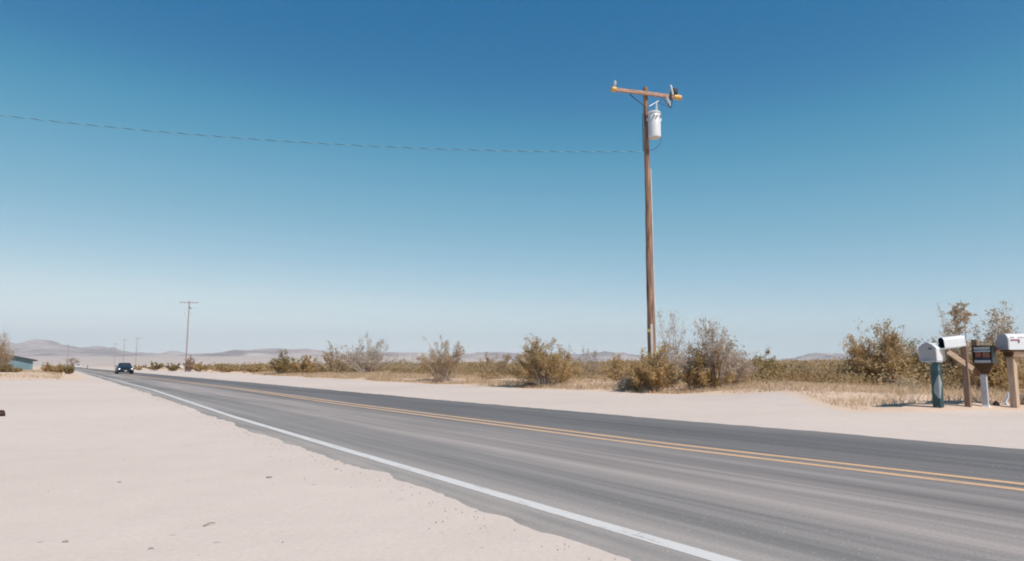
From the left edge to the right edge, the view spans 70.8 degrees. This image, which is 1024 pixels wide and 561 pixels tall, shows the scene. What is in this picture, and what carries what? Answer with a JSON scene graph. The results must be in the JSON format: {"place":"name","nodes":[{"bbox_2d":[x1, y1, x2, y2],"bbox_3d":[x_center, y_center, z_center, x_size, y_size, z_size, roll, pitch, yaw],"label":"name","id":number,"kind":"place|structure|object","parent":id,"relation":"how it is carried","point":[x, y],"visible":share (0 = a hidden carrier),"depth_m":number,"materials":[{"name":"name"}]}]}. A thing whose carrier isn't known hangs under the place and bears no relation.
{"place":"outdoors","nodes":[
{"label":"outdoors","id":0,"kind":"place"},
{"bbox_2d":[7,355,37,369],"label":"house","id":1,"kind":"structure","parent":0,"point":[24,363],"depth_m":95.56,"materials":[{"name":"teal paint"}]},
{"bbox_2d":[0,339,916,360],"bbox_3d":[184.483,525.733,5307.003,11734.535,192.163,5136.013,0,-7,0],"label":"hills","id":2,"kind":"structure","parent":0,"point":[38,347],"depth_m":4702.24,"materials":[{"name":"grey stone"}]},
{"bbox_2d":[0,356,1023,560],"bbox_3d":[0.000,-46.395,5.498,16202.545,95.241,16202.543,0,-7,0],"label":"ground","id":3,"kind":"structure","parent":0,"point":[176,488],"depth_m":5.95,"materials":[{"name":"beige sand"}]},
{"bbox_2d":[0,329,16,368],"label":"shrub","id":4,"kind":"object","parent":3,"relation":"on","point":[4,358],"visible":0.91,"depth_m":59.70,"materials":[{"name":"brown plant"}]},
{"bbox_2d":[0,363,23,371],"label":"shrub","id":5,"kind":"object","parent":3,"relation":"on","point":[6,368],"visible":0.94,"depth_m":57.57,"materials":[{"name":"brown plant"}]},
{"bbox_2d":[41,361,53,371],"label":"shrub","id":6,"kind":"object","parent":3,"relation":"on","point":[47,367],"visible":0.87,"depth_m":74.23,"materials":[{"name":"brown plant"}]},
{"bbox_2d":[49,362,65,372],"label":"shrub","id":7,"kind":"object","parent":3,"relation":"on","point":[57,368],"visible":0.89,"depth_m":74.17,"materials":[{"name":"brown plant"}]},
{"bbox_2d":[61,363,75,373],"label":"shrub","id":8,"kind":"object","parent":3,"relation":"on","point":[69,369],"visible":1,"depth_m":74.14,"materials":[{"name":"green plant"}]},
{"bbox_2d":[64,356,79,366],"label":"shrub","id":9,"kind":"object","parent":3,"relation":"on","point":[71,359],"visible":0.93,"depth_m":257.95,"materials":[{"name":"brown plant"}]},
{"bbox_2d":[134,364,141,369],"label":"creosote bush","id":10,"kind":"object","parent":3,"relation":"on","point":[137,368],"visible":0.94,"depth_m":140.75,"materials":[{"name":"brown plant"}]},
{"bbox_2d":[142,361,164,370],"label":"creosote bush","id":11,"kind":"object","parent":3,"relation":"on","point":[153,367],"visible":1,"depth_m":129.07,"materials":[{"name":"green plant"}]},
{"bbox_2d":[164,363,179,370],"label":"creosote bush","id":12,"kind":"object","parent":3,"relation":"on","point":[175,367],"visible":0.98,"depth_m":110.70,"materials":[{"name":"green plant"}]},
{"bbox_2d":[181,354,194,371],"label":"dry bush","id":13,"kind":"object","parent":3,"relation":"on","point":[190,363],"visible":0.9,"depth_m":103.26,"materials":[{"name":"brown plant"}]},
{"bbox_2d":[179,301,198,371],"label":"utility pole","id":14,"kind":"object","parent":3,"relation":"on","point":[189,302],"visible":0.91,"depth_m":103.86,"materials":[{"name":"brown wood"}]},
{"bbox_2d":[192,362,214,371],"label":"creosote bush","id":15,"kind":"object","parent":3,"relation":"on","point":[198,367],"visible":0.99,"depth_m":96.99,"materials":[{"name":"brown plant"}]},
{"bbox_2d":[213,362,238,371],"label":"creosote bush","id":16,"kind":"object","parent":3,"relation":"on","point":[218,367],"visible":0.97,"depth_m":86.11,"materials":[{"name":"brown plant"}]},
{"bbox_2d":[243,362,264,372],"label":"creosote bush","id":17,"kind":"object","parent":3,"relation":"on","point":[254,369],"visible":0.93,"depth_m":77.31,"materials":[{"name":"brown plant"}]},
{"bbox_2d":[266,349,295,372],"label":"creosote bush","id":18,"kind":"object","parent":3,"relation":"on","point":[283,365],"visible":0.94,"depth_m":64.34,"materials":[{"name":"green plant"}]},
{"bbox_2d":[289,354,319,372],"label":"creosote bush","id":19,"kind":"object","parent":3,"relation":"on","point":[305,363],"visible":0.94,"depth_m":64.49,"materials":[{"name":"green plant"}]},
{"bbox_2d":[311,341,352,371],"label":"creosote bush","id":20,"kind":"object","parent":3,"relation":"on","point":[327,359],"visible":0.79,"depth_m":57.37,"materials":[{"name":"brown plant"}]},
{"bbox_2d":[337,331,398,372],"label":"dry bush","id":21,"kind":"object","parent":3,"relation":"on","point":[374,362],"visible":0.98,"depth_m":55.35,"materials":[{"name":"brown plant"}]},
{"bbox_2d":[395,357,419,368],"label":"dry bush","id":22,"kind":"object","parent":3,"relation":"on","point":[408,363],"visible":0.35,"depth_m":55.45,"materials":[{"name":"brown plant"}]},
{"bbox_2d":[431,375,444,382],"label":"tumbleweed","id":23,"kind":"object","parent":3,"relation":"on","point":[437,379],"visible":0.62,"depth_m":33.64,"materials":[{"name":"brown plant"}]},
{"bbox_2d":[412,334,470,380],"bbox_3d":[-3.624,3.956,36.995,3.010,2.638,2.633,0,-7,0],"label":"creosote bush","id":24,"kind":"object","parent":3,"relation":"on","point":[439,366],"visible":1,"depth_m":36.80,"materials":[{"name":"brown plant"}]},
{"bbox_2d":[472,352,516,373],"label":"creosote bush","id":25,"kind":"object","parent":3,"relation":"on","point":[502,365],"visible":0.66,"depth_m":43.20,"materials":[{"name":"brown plant"}]},
{"bbox_2d":[0,369,1023,409],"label":"dry grass","id":26,"kind":"structure","parent":3,"relation":"on","point":[386,376],"depth_m":22.32,"materials":[{"name":"beige plant"}]},
{"bbox_2d":[509,338,541,381],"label":"creosote bush","id":27,"kind":"object","parent":3,"relation":"on","point":[513,372],"visible":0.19,"depth_m":29.81,"materials":[{"name":"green plant"}]},
{"bbox_2d":[520,381,536,386],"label":"tumbleweed","id":28,"kind":"object","parent":3,"relation":"on","point":[527,384],"visible":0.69,"depth_m":27.56,"materials":[{"name":"brown plant"}]},
{"bbox_2d":[508,334,581,384],"bbox_3d":[1.400,3.078,27.841,2.811,2.194,2.481,-4,-8,33],"label":"creosote bush","id":29,"kind":"object","parent":3,"relation":"on","point":[543,366],"visible":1,"depth_m":27.55,"materials":[{"name":"green plant"}]},
{"bbox_2d":[551,344,577,378],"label":"creosote bush","id":30,"kind":"object","parent":3,"relation":"on","point":[568,357],"visible":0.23,"depth_m":32.31,"materials":[{"name":"brown plant"}]},
{"bbox_2d":[573,348,601,377],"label":"dry bush","id":31,"kind":"object","parent":3,"relation":"on","point":[591,360],"visible":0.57,"depth_m":36.89,"materials":[{"name":"brown plant"}]},
{"bbox_2d":[162,355,1023,394],"bbox_3d":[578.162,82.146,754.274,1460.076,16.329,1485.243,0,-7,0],"label":"desert scrub","id":32,"kind":"object","parent":3,"relation":"on","point":[823,364],"visible":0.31,"depth_m":29.13,"materials":[{"name":"plant"}]},
{"bbox_2d":[600,353,629,381],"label":"creosote bush","id":33,"kind":"object","parent":3,"relation":"on","point":[614,361],"visible":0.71,"depth_m":32.23,"materials":[{"name":"brown plant"}]},
{"bbox_2d":[615,368,641,390],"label":"dry bush","id":34,"kind":"object","parent":3,"relation":"on","point":[624,383],"visible":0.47,"depth_m":23.29,"materials":[{"name":"grey plant"}]},
{"bbox_2d":[611,81,681,389],"bbox_3d":[4.649,-1.480,24.160,2.694,10.794,0.621,1,-7,-10],"label":"utility pole","id":35,"kind":"object","parent":3,"relation":"on","point":[652,124],"visible":0.93,"depth_m":24.41,"materials":[{"name":"brown wood"}]},
{"bbox_2d":[618,337,683,391],"bbox_3d":[4.511,2.752,22.968,1.987,1.830,2.318,4,-8,-33],"label":"creosote bush","id":36,"kind":"object","parent":3,"relation":"on","point":[655,374],"visible":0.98,"depth_m":22.68,"materials":[{"name":"green plant"}]},
{"bbox_2d":[656,309,696,380],"bbox_3d":[6.625,2.830,30.185,1.950,3.358,2.289,-5,-9,38],"label":"dry bush","id":37,"kind":"object","parent":3,"relation":"on","point":[671,358],"visible":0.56,"depth_m":30.05,"materials":[{"name":"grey plant"}]},
{"bbox_2d":[678,343,734,390],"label":"creosote bush","id":38,"kind":"object","parent":3,"relation":"on","point":[704,379],"visible":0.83,"depth_m":22.01,"materials":[{"name":"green plant"}]},
{"bbox_2d":[675,315,760,388],"bbox_3d":[6.334,2.342,22.513,2.470,2.541,2.413,-6,-9,43],"label":"dry bush","id":39,"kind":"object","parent":3,"relation":"on","point":[729,357],"visible":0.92,"depth_m":22.10,"materials":[{"name":"grey plant"}]},
{"bbox_2d":[716,353,750,384],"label":"creosote bush","id":40,"kind":"object","parent":3,"relation":"on","point":[742,379],"visible":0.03,"depth_m":24.11,"materials":[{"name":"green plant"}]},
{"bbox_2d":[749,347,789,380],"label":"creosote bush","id":41,"kind":"object","parent":3,"relation":"on","point":[767,365],"visible":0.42,"depth_m":29.74,"materials":[{"name":"brown plant"}]},
{"bbox_2d":[783,358,818,379],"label":"creosote bush","id":42,"kind":"object","parent":3,"relation":"on","point":[803,366],"visible":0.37,"depth_m":30.95,"materials":[{"name":"brown plant"}]},
{"bbox_2d":[811,361,854,379],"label":"creosote bush","id":43,"kind":"object","parent":3,"relation":"on","point":[836,365],"visible":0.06,"depth_m":29.62,"materials":[{"name":"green plant"}]},
{"bbox_2d":[836,320,902,382],"bbox_3d":[12.473,2.634,25.245,2.136,2.634,2.110,0,-7,0],"label":"creosote bush","id":44,"kind":"object","parent":3,"relation":"on","point":[856,352],"visible":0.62,"depth_m":24.95,"materials":[{"name":"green plant"}]},
{"bbox_2d":[862,317,923,383],"bbox_3d":[12.817,2.506,24.315,1.969,2.499,2.042,-3,-8,27],"label":"creosote bush","id":45,"kind":"object","parent":3,"relation":"on","point":[891,351],"visible":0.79,"depth_m":24.18,"materials":[{"name":"green plant"}]},
{"bbox_2d":[890,377,926,389],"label":"tumbleweed","id":46,"kind":"object","parent":3,"relation":"on","point":[907,382],"visible":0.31,"depth_m":19.33,"materials":[{"name":"plant"}]},
{"bbox_2d":[895,334,931,380],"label":"creosote bush","id":47,"kind":"object","parent":3,"relation":"on","point":[917,357],"visible":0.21,"depth_m":24.97,"materials":[{"name":"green plant"}]},
{"bbox_2d":[918,342,945,407],"bbox_3d":[7.757,1.828,13.237,0.538,1.384,0.308,6,-9,-42],"label":"mailbox","id":48,"kind":"object","parent":3,"relation":"on","point":[931,352],"visible":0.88,"depth_m":13.15,"materials":[{"name":"teal paint"}]},
{"bbox_2d":[918,342,936,360],"bbox_3d":[7.581,1.293,13.149,0.076,0.341,0.297,6,-9,-42],"label":"door","id":49,"kind":"structure","parent":48,"relation":"in","point":[927,351],"depth_m":13.14,"materials":[{"name":"grey metal"}]},
{"bbox_2d":[914,303,975,384],"bbox_3d":[14.521,2.239,24.147,2.063,3.023,1.887,-2,-7,18],"label":"creosote bush","id":50,"kind":"object","parent":3,"relation":"on","point":[951,361],"visible":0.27,"depth_m":23.85,"materials":[{"name":"brown plant"}]},
{"bbox_2d":[938,335,973,406],"bbox_3d":[8.125,1.760,13.220,0.678,1.516,0.200,1,-7,-6],"label":"mailbox","id":51,"kind":"object","parent":3,"relation":"on","point":[951,342],"visible":0.91,"depth_m":13.21,"materials":[{"name":"brown wood"}]},
{"bbox_2d":[970,339,998,407],"bbox_3d":[8.768,1.768,13.321,0.375,1.354,0.626,-7,-9,44],"label":"mailbox","id":52,"kind":"object","parent":3,"relation":"on","point":[984,354],"visible":0.91,"depth_m":13.19,"materials":[{"name":"black metal"}]},
{"bbox_2d":[950,340,1023,389],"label":"creosote bush","id":53,"kind":"object","parent":3,"relation":"on","point":[1000,367],"visible":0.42,"depth_m":19.12,"materials":[{"name":"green plant"}]},
{"bbox_2d":[955,300,1023,374],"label":"creosote bush","id":54,"kind":"object","parent":3,"relation":"on","point":[989,338],"visible":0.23,"depth_m":22.30,"materials":[{"name":"brown plant"}]},
{"bbox_2d":[993,401,999,405],"bbox_3d":[8.946,2.283,13.300,0.112,0.125,0.096,0,-7,0],"label":"rock","id":55,"kind":"object","parent":3,"relation":"on","point":[996,403],"visible":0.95,"depth_m":13.27,"materials":[{"name":"black stone"}]},
{"bbox_2d":[1004,392,1008,404],"bbox_3d":[9.280,2.213,13.514,0.133,0.244,0.072,0,-7,0],"label":"plastic bag","id":56,"kind":"object","parent":3,"relation":"on","point":[1006,399],"visible":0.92,"depth_m":13.50,"materials":[{"name":"white plastic"}]},
{"bbox_2d":[996,333,1023,407],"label":"mailbox","id":57,"kind":"object","parent":3,"relation":"on","point":[1010,345],"visible":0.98,"depth_m":13.16,"materials":[{"name":"brown wood"}]},
{"bbox_2d":[996,333,1009,349],"bbox_3d":[9.045,1.127,13.283,0.035,0.304,0.294,0,-7,-2],"label":"door","id":58,"kind":"structure","parent":57,"relation":"in","point":[1002,339],"depth_m":13.27,"materials":[{"name":"grey metal"}]},
{"bbox_2d":[1019,394,1023,404],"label":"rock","id":59,"kind":"object","parent":3,"relation":"on","point":[1022,401],"visible":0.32,"depth_m":13.45,"materials":[{"name":"beige stone"}]},
{"bbox_3d":[-18.148,-1.151,21.283,0.280,9.403,0.280,0,-7,0],"label":"utility pole","id":60,"kind":"object","parent":3,"relation":"on","visible":0},
{"bbox_2d":[0,115,642,151],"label":"service cable","id":61,"kind":"object","parent":60,"relation":"attached to","point":[328,143],"visible":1,"depth_m":23.26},
{"bbox_2d":[0,0,1023,359],"label":"sky","id":62,"kind":"structure","parent":0,"point":[820,168],"materials":[{"name":"blue"}]},
{"bbox_2d":[74,367,1023,560],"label":"road","id":63,"kind":"structure","parent":0,"point":[743,508],"depth_m":5.67,"materials":[{"name":"grey asphalt"}]},
{"bbox_2d":[115,363,133,373],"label":"car","id":64,"kind":"object","parent":63,"relation":"on","point":[124,367],"visible":1,"depth_m":77.02,"materials":[{"name":"blue paint"}]},
{"bbox_2d":[74,369,739,560],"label":"road edge line","id":65,"kind":"object","parent":63,"relation":"on","point":[700,553],"visible":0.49,"depth_m":4.39,"materials":[{"name":"white paint"}]},
{"bbox_2d":[87,369,1023,490],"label":"road centre lines","id":66,"kind":"object","parent":63,"relation":"on","point":[979,484],"visible":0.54,"depth_m":7.03,"materials":[{"name":"yellow paint"}]},
{"bbox_2d":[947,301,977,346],"bbox_3d":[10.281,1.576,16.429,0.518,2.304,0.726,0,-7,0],"label":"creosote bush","id":67,"kind":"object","parent":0,"point":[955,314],"visible":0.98,"depth_m":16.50,"materials":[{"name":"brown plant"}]}
]}

